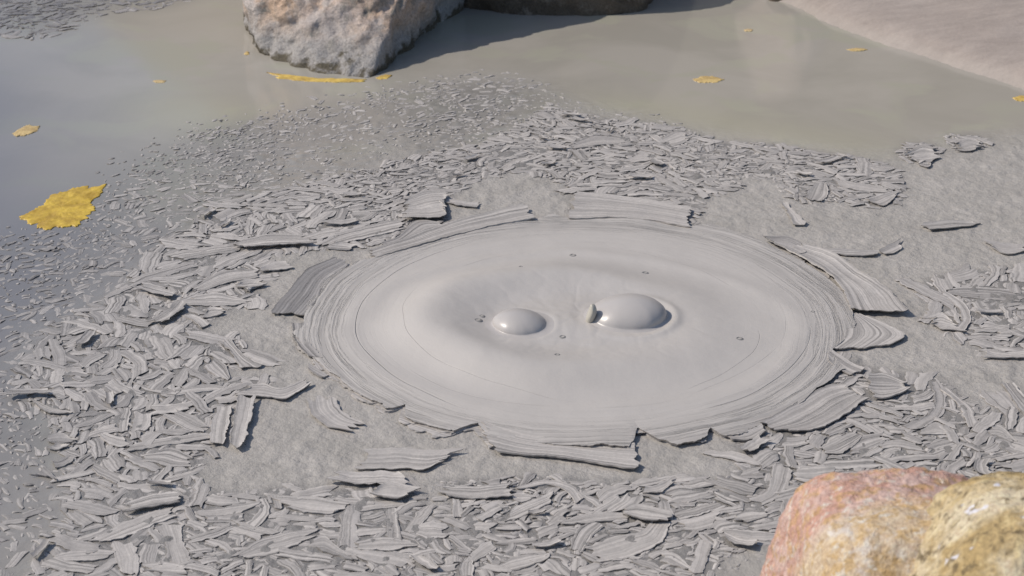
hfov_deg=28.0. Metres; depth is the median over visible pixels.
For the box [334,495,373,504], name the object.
mud flake
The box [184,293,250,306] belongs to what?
mud flake
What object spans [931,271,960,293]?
mud flake
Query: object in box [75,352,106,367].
mud flake
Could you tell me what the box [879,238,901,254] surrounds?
mud flake
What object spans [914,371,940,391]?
mud flake
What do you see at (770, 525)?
mud flake
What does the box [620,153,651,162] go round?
mud flake
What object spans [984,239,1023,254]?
mud flake
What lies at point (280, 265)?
mud flake
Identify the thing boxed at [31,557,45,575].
mud flake
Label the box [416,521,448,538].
mud flake
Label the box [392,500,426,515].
mud flake
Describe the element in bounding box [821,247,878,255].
mud flake
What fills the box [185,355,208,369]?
mud flake
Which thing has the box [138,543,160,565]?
mud flake
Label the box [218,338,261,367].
mud flake
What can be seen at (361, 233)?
mud flake
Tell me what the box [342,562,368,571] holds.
mud flake
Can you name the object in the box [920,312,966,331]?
mud flake
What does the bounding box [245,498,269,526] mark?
mud flake
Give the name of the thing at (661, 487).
mud flake
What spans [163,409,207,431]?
mud flake
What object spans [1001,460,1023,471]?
mud flake
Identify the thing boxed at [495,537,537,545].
mud flake
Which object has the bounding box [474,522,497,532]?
mud flake
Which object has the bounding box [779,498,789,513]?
mud flake
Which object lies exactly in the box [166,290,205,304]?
mud flake
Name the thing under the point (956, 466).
mud flake
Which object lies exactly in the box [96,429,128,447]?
mud flake
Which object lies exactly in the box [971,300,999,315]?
mud flake
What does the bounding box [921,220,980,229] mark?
mud flake
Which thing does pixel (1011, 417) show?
mud flake
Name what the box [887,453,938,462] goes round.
mud flake
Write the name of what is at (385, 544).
mud flake
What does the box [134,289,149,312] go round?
mud flake
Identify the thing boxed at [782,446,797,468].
mud flake
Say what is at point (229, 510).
mud flake
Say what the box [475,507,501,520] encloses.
mud flake
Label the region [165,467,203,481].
mud flake
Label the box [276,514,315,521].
mud flake
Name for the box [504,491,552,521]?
mud flake
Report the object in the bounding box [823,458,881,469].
mud flake
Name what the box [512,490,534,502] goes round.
mud flake
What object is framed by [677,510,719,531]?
mud flake
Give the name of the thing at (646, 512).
mud flake
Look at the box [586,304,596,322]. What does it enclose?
mud drop
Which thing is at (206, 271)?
mud flake
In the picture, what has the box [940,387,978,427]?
mud flake
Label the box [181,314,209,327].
mud flake
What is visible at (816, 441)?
mud flake
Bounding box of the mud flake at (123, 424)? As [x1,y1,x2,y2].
[118,407,131,432]
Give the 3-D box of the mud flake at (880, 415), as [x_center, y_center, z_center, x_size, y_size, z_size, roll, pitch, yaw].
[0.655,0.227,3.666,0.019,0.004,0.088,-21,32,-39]
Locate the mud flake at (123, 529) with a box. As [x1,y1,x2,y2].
[88,507,177,541]
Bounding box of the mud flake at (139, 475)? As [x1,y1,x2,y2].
[131,469,152,482]
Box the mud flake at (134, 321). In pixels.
[117,315,155,326]
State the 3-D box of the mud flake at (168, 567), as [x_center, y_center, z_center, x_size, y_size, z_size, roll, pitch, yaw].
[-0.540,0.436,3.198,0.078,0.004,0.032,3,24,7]
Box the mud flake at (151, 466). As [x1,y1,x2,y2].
[125,457,160,471]
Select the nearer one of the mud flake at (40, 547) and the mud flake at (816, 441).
the mud flake at (40, 547)
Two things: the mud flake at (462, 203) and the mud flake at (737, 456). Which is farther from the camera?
the mud flake at (462, 203)
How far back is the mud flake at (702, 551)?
3.22 m
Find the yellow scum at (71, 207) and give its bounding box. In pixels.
[19,183,106,229]
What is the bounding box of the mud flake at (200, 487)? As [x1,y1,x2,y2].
[185,477,211,507]
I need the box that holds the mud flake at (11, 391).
[5,388,49,394]
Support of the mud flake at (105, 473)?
on the mud pool
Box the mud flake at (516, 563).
[498,553,549,571]
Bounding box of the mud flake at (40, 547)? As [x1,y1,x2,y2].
[30,538,49,557]
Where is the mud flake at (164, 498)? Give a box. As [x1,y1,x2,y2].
[123,491,180,511]
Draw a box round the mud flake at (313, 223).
[305,210,336,227]
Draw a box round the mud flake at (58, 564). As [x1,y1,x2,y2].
[41,557,98,573]
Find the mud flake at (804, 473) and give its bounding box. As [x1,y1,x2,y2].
[785,464,834,481]
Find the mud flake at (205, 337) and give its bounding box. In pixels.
[184,329,236,345]
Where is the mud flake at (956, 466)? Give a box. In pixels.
[945,457,967,473]
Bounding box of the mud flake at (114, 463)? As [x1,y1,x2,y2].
[100,452,125,471]
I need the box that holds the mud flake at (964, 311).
[943,291,970,329]
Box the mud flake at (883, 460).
[870,456,907,468]
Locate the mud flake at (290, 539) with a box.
[231,528,317,558]
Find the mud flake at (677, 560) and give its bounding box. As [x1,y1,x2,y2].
[660,552,690,569]
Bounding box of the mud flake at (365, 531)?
[356,528,384,535]
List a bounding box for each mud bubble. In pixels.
[485,308,553,338]
[583,293,670,332]
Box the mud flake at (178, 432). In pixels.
[155,428,191,435]
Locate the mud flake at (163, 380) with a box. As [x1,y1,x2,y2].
[147,372,173,389]
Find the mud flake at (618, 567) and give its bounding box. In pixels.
[598,563,634,572]
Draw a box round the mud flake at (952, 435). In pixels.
[938,425,958,443]
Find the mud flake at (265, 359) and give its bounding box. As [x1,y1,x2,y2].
[243,349,285,366]
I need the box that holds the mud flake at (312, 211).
[294,202,328,218]
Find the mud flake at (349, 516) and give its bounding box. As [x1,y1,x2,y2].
[337,504,361,547]
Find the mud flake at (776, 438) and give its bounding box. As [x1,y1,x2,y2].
[761,432,782,449]
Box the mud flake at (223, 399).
[215,395,236,403]
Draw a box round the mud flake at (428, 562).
[410,555,438,568]
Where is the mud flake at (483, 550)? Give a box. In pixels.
[464,541,495,561]
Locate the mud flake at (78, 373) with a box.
[64,362,88,380]
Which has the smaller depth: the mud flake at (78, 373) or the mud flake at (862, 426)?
the mud flake at (862, 426)
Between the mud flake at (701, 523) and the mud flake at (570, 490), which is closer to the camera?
the mud flake at (701, 523)
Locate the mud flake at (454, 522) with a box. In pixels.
[439,516,471,530]
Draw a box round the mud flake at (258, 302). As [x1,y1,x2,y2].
[244,295,267,309]
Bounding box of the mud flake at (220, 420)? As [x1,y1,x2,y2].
[209,405,231,443]
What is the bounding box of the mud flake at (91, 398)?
[80,391,115,410]
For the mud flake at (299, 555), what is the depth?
3.23 m
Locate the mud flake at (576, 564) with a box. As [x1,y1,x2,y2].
[569,558,586,570]
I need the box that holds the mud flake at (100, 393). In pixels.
[85,388,116,401]
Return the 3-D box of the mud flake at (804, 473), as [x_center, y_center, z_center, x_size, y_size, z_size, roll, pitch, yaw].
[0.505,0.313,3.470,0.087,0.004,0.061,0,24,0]
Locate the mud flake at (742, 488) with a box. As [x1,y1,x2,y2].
[702,475,765,495]
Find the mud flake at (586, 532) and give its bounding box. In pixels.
[569,521,603,552]
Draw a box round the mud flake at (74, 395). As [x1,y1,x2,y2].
[63,388,83,401]
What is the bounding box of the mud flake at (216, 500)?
[205,495,239,505]
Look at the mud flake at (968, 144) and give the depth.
4.94 m
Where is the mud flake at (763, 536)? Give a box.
[722,529,774,541]
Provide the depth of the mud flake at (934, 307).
4.08 m
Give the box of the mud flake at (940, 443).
[926,438,965,456]
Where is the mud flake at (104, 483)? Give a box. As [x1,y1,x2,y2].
[87,477,111,487]
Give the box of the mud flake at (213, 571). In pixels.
[182,563,219,575]
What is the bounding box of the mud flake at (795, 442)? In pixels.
[778,436,808,447]
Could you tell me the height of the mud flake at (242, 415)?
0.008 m
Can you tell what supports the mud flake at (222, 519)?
on the mud pool
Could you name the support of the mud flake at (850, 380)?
on the mud pool
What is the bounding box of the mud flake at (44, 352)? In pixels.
[33,346,50,359]
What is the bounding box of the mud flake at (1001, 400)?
[979,389,1019,410]
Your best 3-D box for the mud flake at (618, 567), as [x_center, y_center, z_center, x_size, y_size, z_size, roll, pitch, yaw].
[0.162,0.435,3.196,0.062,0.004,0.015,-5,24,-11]
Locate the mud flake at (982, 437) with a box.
[972,430,991,445]
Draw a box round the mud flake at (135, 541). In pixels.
[130,522,153,546]
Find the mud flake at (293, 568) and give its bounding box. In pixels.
[274,559,305,575]
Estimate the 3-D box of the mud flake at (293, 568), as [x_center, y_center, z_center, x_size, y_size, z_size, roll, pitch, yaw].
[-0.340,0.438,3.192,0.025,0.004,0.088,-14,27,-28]
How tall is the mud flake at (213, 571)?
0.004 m
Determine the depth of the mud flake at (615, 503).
3.38 m
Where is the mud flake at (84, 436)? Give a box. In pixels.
[76,430,90,443]
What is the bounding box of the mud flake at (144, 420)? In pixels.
[130,411,151,431]
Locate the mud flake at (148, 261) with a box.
[137,251,163,272]
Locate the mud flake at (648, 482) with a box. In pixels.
[631,476,663,486]
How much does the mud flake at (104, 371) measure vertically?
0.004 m
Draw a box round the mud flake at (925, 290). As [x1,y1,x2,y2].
[895,278,954,309]
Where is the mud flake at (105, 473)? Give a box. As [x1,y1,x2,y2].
[92,463,120,482]
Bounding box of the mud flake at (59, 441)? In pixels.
[47,433,76,450]
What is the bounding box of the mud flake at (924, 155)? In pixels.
[902,145,939,167]
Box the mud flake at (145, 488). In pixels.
[117,482,154,492]
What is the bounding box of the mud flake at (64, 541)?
[46,533,99,552]
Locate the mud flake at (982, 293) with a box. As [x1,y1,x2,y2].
[946,286,1023,301]
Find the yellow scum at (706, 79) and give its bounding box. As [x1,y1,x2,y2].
[693,76,723,82]
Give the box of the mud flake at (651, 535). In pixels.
[584,521,669,562]
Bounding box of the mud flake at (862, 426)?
[845,418,874,433]
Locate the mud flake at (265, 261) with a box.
[249,256,276,267]
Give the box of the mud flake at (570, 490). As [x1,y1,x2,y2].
[516,480,583,503]
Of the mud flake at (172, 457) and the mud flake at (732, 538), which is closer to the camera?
the mud flake at (732, 538)
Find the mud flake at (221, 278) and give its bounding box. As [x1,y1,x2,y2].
[192,269,258,292]
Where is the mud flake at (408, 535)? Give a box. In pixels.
[394,531,426,547]
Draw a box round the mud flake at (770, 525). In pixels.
[749,520,777,530]
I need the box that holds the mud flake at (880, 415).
[860,406,898,423]
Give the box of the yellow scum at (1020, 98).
[1013,95,1023,100]
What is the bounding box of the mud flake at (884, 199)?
[866,190,899,205]
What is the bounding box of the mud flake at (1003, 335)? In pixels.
[987,331,1012,340]
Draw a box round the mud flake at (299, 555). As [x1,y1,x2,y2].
[272,546,333,563]
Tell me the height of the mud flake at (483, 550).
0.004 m
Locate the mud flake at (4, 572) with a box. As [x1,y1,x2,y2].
[0,569,9,575]
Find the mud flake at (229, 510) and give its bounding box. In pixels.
[197,501,260,516]
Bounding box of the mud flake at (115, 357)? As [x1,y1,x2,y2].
[99,348,121,367]
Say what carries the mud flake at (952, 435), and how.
on the mud pool
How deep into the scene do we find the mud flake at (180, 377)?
3.80 m
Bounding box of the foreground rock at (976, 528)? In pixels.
[908,471,1023,575]
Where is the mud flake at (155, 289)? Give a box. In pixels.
[131,283,176,295]
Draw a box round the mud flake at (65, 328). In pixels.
[60,316,75,335]
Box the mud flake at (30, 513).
[21,507,47,517]
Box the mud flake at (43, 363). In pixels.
[18,358,67,371]
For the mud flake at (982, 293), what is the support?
on the mud pool
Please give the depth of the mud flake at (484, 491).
3.41 m
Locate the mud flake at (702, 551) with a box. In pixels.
[688,540,711,573]
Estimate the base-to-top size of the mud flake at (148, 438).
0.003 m
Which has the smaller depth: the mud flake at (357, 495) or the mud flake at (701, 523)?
the mud flake at (701, 523)
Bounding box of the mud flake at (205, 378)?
[188,368,215,383]
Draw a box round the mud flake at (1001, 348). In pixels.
[990,341,1022,351]
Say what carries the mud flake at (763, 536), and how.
on the mud pool
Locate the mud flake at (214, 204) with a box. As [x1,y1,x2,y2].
[202,201,246,208]
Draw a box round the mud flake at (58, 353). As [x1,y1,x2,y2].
[48,338,66,365]
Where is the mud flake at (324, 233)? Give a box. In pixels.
[304,229,339,239]
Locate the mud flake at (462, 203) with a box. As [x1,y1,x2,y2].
[444,199,479,207]
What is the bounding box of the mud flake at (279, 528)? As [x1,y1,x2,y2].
[253,525,284,550]
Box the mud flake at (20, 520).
[0,517,27,524]
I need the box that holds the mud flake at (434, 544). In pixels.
[429,539,451,554]
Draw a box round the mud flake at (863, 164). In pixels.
[855,158,872,175]
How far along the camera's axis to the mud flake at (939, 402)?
3.68 m
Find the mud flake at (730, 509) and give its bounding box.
[711,505,742,514]
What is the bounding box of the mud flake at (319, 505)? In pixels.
[273,495,350,514]
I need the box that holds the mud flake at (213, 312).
[202,307,223,317]
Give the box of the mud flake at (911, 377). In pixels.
[905,371,918,384]
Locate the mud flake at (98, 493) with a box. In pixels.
[78,487,113,500]
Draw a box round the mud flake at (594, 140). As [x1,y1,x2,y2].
[572,135,627,148]
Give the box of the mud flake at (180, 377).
[171,368,188,386]
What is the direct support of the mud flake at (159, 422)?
on the mud pool
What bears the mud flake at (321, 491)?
on the mud pool
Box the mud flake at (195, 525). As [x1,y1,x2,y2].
[185,520,207,530]
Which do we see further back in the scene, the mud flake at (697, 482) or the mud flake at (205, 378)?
the mud flake at (205, 378)
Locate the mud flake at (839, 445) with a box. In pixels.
[819,430,861,454]
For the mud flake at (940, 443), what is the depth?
3.56 m
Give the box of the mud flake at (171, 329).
[159,323,183,338]
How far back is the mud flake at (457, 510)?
3.36 m
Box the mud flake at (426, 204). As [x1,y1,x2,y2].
[402,190,446,217]
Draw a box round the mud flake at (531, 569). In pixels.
[514,564,540,575]
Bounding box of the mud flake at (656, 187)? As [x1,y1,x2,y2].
[631,182,673,192]
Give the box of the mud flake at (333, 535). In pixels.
[317,530,338,538]
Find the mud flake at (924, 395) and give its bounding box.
[910,391,934,402]
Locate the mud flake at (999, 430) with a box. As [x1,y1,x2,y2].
[987,423,1017,441]
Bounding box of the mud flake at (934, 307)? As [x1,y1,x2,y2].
[917,299,942,323]
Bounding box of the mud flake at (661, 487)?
[642,477,673,492]
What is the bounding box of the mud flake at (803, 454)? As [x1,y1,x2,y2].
[793,449,815,457]
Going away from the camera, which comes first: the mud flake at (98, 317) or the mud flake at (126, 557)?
the mud flake at (126, 557)
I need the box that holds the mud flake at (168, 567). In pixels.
[142,562,186,574]
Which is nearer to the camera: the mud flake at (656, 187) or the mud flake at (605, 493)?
the mud flake at (605, 493)
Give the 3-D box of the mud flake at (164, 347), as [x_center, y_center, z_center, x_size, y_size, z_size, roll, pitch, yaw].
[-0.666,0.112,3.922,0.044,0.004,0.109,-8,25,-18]
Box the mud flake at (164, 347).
[149,336,175,359]
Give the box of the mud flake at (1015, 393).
[1001,381,1023,412]
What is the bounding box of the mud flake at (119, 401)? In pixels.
[110,393,132,407]
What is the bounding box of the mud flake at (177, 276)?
[148,271,200,280]
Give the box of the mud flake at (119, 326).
[112,321,125,337]
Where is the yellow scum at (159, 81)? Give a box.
[154,80,165,82]
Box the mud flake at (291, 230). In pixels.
[276,224,301,234]
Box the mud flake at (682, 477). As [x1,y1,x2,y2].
[672,473,695,481]
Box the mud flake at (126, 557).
[110,541,138,575]
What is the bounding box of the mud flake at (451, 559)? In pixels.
[445,555,462,564]
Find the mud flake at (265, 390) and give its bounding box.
[235,379,311,398]
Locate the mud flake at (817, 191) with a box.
[805,182,828,200]
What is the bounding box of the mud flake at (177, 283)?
[159,279,189,286]
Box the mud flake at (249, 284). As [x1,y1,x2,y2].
[235,278,266,291]
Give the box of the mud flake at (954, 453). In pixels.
[944,442,962,460]
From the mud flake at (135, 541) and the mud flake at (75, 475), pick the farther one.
the mud flake at (75, 475)
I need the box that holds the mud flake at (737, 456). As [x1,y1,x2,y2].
[702,450,761,465]
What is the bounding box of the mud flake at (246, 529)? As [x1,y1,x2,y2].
[227,520,278,540]
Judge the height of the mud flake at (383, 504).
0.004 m
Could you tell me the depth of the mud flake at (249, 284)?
4.18 m
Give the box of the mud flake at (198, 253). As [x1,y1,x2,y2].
[163,243,243,260]
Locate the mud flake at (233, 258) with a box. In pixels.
[213,247,261,271]
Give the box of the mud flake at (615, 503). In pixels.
[592,493,643,512]
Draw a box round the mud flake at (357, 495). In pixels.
[351,484,383,500]
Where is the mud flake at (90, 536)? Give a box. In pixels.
[72,528,110,540]
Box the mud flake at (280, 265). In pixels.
[260,261,292,270]
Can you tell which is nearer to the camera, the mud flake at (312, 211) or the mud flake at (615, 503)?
the mud flake at (615, 503)
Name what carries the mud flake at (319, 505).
on the mud pool
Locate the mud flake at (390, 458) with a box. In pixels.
[355,447,463,469]
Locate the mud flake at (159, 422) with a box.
[155,416,165,430]
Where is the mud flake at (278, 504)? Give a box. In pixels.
[269,494,281,509]
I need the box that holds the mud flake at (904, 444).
[880,440,925,452]
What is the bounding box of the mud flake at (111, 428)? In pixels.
[89,424,119,437]
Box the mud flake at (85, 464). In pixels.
[68,458,94,473]
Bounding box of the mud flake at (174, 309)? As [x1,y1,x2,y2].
[146,300,186,321]
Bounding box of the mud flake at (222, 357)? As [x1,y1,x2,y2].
[210,351,235,363]
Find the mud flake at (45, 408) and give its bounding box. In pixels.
[30,398,72,413]
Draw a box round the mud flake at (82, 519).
[62,510,102,528]
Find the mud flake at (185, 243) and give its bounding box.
[159,237,205,249]
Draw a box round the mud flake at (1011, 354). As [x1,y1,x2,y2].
[980,350,1023,357]
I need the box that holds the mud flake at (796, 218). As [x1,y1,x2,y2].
[781,202,806,224]
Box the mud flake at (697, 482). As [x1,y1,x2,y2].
[682,477,714,488]
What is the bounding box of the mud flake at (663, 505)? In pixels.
[658,501,673,519]
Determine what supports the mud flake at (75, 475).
on the mud pool
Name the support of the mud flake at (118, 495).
on the mud pool
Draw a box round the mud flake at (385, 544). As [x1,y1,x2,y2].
[354,537,417,550]
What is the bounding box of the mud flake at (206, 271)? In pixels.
[194,265,214,276]
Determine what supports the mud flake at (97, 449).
on the mud pool
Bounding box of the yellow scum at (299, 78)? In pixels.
[267,72,366,82]
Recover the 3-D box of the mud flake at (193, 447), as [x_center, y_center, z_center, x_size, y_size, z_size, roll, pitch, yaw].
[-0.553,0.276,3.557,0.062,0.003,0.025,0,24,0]
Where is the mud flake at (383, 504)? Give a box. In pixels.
[354,501,404,511]
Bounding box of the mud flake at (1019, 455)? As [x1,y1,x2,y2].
[992,452,1023,461]
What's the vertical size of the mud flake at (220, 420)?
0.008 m
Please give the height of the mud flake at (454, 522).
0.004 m
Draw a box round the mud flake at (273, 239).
[233,233,316,246]
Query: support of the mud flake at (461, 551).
on the mud pool
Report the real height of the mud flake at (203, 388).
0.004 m
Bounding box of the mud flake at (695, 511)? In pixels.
[674,502,725,519]
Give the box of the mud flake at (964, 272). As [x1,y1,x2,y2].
[943,263,981,281]
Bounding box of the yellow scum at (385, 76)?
[376,74,391,79]
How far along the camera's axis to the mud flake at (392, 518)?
3.31 m
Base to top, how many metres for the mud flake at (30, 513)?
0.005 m
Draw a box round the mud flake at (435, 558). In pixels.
[423,553,443,563]
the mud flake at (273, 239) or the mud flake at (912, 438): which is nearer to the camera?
the mud flake at (912, 438)
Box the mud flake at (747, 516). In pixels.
[734,510,768,522]
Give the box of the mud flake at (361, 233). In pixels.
[316,218,405,246]
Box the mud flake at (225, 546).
[205,538,233,554]
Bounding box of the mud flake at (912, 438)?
[901,431,923,443]
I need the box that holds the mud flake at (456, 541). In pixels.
[449,535,472,550]
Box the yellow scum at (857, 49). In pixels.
[846,48,867,50]
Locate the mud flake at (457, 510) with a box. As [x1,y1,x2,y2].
[452,499,462,517]
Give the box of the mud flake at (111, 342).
[97,337,120,349]
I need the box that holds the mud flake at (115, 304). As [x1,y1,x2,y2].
[103,296,125,314]
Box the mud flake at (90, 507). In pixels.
[62,500,120,515]
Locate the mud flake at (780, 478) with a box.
[749,463,791,505]
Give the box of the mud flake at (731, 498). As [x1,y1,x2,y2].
[713,485,750,505]
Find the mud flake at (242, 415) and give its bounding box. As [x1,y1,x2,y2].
[230,393,255,447]
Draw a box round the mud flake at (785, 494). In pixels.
[773,487,797,501]
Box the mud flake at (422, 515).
[404,504,436,532]
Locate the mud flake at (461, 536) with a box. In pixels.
[455,531,482,539]
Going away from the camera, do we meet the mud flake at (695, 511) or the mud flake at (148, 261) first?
the mud flake at (695, 511)
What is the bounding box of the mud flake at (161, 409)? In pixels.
[150,401,192,414]
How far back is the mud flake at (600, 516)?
3.33 m
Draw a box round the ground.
[779,0,1023,89]
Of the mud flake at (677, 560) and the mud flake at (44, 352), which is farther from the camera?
the mud flake at (44, 352)
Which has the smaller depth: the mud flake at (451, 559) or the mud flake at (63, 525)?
the mud flake at (451, 559)
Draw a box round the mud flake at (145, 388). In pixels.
[132,381,180,394]
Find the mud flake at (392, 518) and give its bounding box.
[384,508,401,539]
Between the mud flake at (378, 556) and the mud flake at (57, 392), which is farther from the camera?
the mud flake at (57, 392)
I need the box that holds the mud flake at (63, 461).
[51,454,73,467]
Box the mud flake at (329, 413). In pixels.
[307,395,363,431]
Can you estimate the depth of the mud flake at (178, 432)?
3.60 m
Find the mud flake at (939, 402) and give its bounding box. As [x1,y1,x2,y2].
[903,378,946,429]
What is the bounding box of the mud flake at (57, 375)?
[49,368,65,383]
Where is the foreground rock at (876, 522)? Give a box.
[760,467,968,575]
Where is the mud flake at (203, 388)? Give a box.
[160,384,224,397]
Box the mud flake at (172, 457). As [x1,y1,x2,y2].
[143,447,192,467]
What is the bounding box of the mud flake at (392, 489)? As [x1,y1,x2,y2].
[370,480,421,498]
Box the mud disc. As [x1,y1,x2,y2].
[271,191,910,468]
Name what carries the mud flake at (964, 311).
on the mud pool
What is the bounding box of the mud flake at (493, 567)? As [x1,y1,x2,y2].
[477,563,511,572]
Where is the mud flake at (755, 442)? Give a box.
[740,434,772,450]
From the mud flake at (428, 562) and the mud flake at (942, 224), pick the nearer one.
the mud flake at (428, 562)
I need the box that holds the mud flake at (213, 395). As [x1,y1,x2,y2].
[203,383,251,403]
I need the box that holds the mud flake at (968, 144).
[955,138,984,151]
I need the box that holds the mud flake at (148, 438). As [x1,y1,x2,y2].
[139,431,161,445]
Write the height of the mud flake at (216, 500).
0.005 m
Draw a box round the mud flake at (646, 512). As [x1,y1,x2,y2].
[623,504,672,520]
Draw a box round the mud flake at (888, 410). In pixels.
[865,401,902,417]
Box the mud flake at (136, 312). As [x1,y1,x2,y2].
[122,304,148,317]
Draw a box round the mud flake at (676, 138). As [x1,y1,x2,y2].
[653,131,690,144]
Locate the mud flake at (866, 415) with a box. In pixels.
[844,413,878,418]
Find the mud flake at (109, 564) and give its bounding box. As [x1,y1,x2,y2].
[93,558,117,572]
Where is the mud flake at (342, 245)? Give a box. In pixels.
[326,241,355,250]
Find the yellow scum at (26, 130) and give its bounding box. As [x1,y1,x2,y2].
[12,125,39,136]
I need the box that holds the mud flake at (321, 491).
[290,485,337,499]
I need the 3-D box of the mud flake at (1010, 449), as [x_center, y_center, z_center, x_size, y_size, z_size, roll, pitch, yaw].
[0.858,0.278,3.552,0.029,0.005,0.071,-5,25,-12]
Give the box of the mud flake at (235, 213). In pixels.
[216,209,251,220]
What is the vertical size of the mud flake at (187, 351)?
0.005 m
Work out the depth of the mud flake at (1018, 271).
4.24 m
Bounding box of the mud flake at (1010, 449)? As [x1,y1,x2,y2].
[995,439,1017,453]
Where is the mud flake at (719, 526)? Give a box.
[707,520,739,532]
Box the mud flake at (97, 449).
[86,437,106,459]
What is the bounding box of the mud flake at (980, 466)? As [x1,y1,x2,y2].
[974,458,992,474]
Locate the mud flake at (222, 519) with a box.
[205,513,243,522]
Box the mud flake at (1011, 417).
[1005,406,1018,429]
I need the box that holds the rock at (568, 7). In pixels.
[464,0,652,15]
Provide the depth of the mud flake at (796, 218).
4.52 m
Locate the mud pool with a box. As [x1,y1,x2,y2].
[0,0,1023,575]
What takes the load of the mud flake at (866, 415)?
on the mud pool
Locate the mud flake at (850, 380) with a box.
[839,374,862,386]
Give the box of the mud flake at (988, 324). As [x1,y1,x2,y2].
[979,321,1016,333]
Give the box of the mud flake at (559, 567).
[530,559,571,575]
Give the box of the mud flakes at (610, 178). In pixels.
[0,0,1023,575]
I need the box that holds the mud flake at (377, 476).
[326,470,408,484]
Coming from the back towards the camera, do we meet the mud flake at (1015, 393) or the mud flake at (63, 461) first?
the mud flake at (1015, 393)
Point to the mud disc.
(748, 339)
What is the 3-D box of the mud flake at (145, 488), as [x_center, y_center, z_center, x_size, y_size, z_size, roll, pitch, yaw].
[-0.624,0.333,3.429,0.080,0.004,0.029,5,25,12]
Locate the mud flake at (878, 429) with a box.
[866,423,893,437]
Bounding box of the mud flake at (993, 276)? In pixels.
[980,264,1001,286]
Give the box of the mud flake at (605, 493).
[596,484,636,501]
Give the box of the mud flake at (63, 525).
[49,521,78,529]
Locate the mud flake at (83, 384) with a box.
[60,380,95,387]
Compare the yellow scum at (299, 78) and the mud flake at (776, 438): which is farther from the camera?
the yellow scum at (299, 78)
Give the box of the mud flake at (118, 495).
[106,488,128,506]
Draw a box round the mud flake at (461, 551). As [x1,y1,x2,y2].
[452,547,470,556]
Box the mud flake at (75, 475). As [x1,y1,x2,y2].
[49,469,95,482]
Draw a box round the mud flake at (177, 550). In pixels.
[154,523,190,563]
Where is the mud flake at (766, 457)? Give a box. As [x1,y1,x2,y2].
[752,448,778,468]
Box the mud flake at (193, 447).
[175,444,209,450]
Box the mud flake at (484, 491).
[437,482,513,498]
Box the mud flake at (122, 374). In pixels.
[111,368,131,381]
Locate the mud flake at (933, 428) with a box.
[920,422,945,434]
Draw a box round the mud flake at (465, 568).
[458,558,473,575]
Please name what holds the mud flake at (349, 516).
on the mud pool
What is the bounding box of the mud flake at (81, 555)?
[53,549,115,561]
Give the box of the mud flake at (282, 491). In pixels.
[264,488,285,497]
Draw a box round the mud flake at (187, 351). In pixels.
[166,341,209,360]
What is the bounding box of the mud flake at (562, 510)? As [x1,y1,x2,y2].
[550,505,570,515]
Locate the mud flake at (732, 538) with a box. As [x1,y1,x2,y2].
[724,529,757,545]
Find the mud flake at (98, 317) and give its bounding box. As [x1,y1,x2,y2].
[84,307,121,323]
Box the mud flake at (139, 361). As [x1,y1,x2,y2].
[120,349,148,380]
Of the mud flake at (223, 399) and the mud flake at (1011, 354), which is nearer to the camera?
the mud flake at (223, 399)
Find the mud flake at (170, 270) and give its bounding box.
[128,261,198,284]
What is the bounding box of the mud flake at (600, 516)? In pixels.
[559,511,627,524]
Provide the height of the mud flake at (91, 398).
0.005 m
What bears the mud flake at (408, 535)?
on the mud pool
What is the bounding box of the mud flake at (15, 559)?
[5,551,28,568]
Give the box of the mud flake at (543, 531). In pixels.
[535,523,558,538]
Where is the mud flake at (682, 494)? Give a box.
[660,486,714,502]
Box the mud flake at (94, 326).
[62,319,113,334]
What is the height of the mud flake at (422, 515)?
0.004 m
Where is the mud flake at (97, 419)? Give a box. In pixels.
[72,413,113,429]
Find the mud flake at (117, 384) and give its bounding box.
[108,378,144,396]
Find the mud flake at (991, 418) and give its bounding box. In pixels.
[971,410,1001,432]
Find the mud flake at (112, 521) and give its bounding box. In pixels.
[104,512,119,527]
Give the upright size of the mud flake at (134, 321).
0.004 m
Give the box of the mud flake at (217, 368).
[204,358,229,380]
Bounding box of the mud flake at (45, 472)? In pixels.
[29,467,56,479]
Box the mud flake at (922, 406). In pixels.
[888,402,934,410]
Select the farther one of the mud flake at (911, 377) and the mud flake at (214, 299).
the mud flake at (214, 299)
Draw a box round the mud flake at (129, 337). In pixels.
[117,328,142,349]
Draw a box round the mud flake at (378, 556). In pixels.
[343,547,414,566]
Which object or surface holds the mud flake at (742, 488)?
on the mud pool
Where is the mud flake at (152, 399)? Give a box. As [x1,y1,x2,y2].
[145,394,158,411]
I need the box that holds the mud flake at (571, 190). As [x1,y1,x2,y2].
[554,185,598,193]
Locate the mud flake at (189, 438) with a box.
[127,433,209,451]
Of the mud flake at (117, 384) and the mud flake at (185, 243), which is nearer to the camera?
the mud flake at (117, 384)
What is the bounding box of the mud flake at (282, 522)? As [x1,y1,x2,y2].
[265,519,290,526]
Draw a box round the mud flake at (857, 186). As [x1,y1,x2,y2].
[832,178,888,192]
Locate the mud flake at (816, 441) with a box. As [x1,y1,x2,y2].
[806,433,826,450]
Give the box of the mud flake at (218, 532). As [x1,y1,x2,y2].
[187,523,232,542]
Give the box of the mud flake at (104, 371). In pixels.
[96,363,118,375]
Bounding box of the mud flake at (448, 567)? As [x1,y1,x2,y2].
[437,563,458,571]
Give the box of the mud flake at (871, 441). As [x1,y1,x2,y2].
[849,431,884,454]
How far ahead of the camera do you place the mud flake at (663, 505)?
3.37 m
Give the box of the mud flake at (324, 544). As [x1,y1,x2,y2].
[308,536,357,560]
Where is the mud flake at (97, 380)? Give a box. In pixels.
[87,375,122,384]
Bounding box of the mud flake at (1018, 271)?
[1012,263,1023,281]
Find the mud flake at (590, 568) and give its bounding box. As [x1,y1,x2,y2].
[577,562,600,573]
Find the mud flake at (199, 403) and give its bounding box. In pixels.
[184,391,212,414]
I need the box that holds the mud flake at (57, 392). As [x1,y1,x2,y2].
[40,382,69,399]
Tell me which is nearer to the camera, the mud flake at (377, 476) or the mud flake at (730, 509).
the mud flake at (730, 509)

